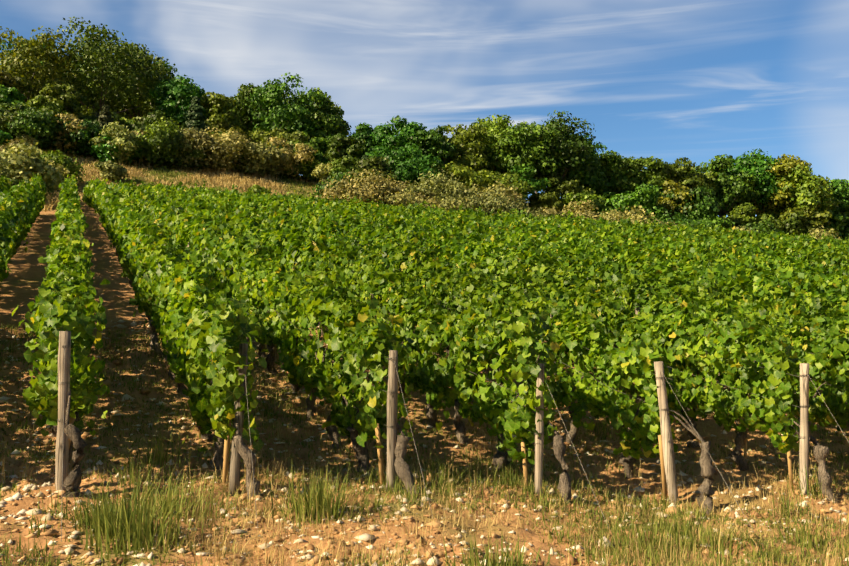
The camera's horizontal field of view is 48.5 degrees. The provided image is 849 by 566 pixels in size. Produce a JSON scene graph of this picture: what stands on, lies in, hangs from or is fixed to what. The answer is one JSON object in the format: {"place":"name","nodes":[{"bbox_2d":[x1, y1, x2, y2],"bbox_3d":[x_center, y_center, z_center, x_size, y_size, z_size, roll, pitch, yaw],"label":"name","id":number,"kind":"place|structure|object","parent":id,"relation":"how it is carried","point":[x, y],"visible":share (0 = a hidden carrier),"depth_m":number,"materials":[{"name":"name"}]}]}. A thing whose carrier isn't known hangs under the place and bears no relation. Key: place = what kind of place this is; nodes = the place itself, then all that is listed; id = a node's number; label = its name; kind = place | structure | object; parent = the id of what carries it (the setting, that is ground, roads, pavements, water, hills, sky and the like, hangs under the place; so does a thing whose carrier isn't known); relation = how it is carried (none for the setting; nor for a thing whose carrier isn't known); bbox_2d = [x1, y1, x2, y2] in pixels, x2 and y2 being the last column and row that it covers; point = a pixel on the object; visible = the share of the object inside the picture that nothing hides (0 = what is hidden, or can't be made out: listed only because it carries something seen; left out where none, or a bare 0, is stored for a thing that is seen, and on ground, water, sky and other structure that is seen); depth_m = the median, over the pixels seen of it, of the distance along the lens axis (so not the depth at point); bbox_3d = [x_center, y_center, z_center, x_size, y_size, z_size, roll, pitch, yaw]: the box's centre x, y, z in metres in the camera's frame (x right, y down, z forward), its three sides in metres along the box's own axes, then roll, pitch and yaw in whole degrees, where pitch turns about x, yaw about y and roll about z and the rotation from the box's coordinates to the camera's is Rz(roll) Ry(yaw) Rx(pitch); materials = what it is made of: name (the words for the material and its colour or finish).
{"place":"outdoors","nodes":[
{"label":"outdoors","id":0,"kind":"place"},
{"bbox_2d":[0,156,848,565],"bbox_3d":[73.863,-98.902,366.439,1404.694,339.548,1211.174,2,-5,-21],"label":"terrain","id":1,"kind":"structure","parent":0,"point":[20,284],"depth_m":9.46,"materials":[{"name":"soil"}]},
{"bbox_2d":[4,145,321,211],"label":"dry bank grass","id":2,"kind":"structure","parent":1,"relation":"on","point":[266,181],"depth_m":97.80,"materials":[{"name":"beige plant"}]},
{"bbox_2d":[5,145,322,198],"bbox_3d":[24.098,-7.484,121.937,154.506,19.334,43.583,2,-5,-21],"label":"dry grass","id":3,"kind":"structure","parent":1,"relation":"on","point":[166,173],"depth_m":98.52,"materials":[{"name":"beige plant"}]},
{"bbox_2d":[97,96,367,169],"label":"tree","id":4,"kind":"object","parent":1,"relation":"on","point":[191,118],"visible":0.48,"depth_m":114.24,"materials":[{"name":"green plant"}]},
{"bbox_2d":[17,213,808,504],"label":"vineyard posts","id":5,"kind":"object","parent":1,"relation":"on","point":[62,445],"visible":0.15,"depth_m":8.40,"materials":[{"name":"grey wood"}]},
{"bbox_2d":[57,228,848,541],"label":"vineyard wires","id":6,"kind":"object","parent":5,"relation":"attached to","point":[664,377],"visible":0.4,"depth_m":8.49,"materials":[{"name":"grey metal"}]},
{"bbox_2d":[0,112,841,239],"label":"bushes","id":7,"kind":"object","parent":1,"relation":"on","point":[22,160],"visible":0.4,"depth_m":96.55,"materials":[{"name":"green plant"}]},
{"bbox_2d":[6,218,838,515],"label":"vine trunks","id":8,"kind":"object","parent":1,"relation":"on","point":[72,481],"visible":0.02,"depth_m":8.90,"materials":[{"name":"brown plant"}]},
{"bbox_2d":[0,16,848,239],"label":"trees","id":9,"kind":"object","parent":1,"relation":"on","point":[311,117],"depth_m":114.28,"materials":[{"name":"green plant"}]},
{"bbox_2d":[0,171,848,359],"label":"vine leaves","id":10,"kind":"object","parent":1,"relation":"on","point":[754,265],"visible":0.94,"depth_m":22.80,"materials":[{"name":"green plant"}]},
{"bbox_2d":[0,320,848,565],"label":"green grass","id":11,"kind":"structure","parent":1,"relation":"on","point":[104,515],"depth_m":7.73,"materials":[{"name":"green plant"}]},
{"bbox_2d":[0,326,848,565],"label":"dry grass","id":12,"kind":"structure","parent":1,"relation":"on","point":[269,558],"depth_m":7.71,"materials":[{"name":"beige plant"}]},
{"bbox_2d":[0,319,848,565],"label":"ground stones","id":13,"kind":"object","parent":1,"relation":"on","point":[18,495],"visible":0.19,"depth_m":7.88,"materials":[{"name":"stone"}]},
{"bbox_2d":[12,221,848,467],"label":"vine leaves","id":14,"kind":"object","parent":1,"relation":"on","point":[183,294],"visible":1,"depth_m":10.25,"materials":[{"name":"green plant"}]},
{"bbox_2d":[67,314,793,500],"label":"wooden stakes","id":15,"kind":"object","parent":1,"relation":"on","point":[379,453],"visible":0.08,"depth_m":8.79,"materials":[{"name":"brown wood"}]},
{"bbox_2d":[0,0,848,217],"label":"sky","id":16,"kind":"structure","parent":0,"point":[699,81],"materials":[{"name":"blue"}]}
]}

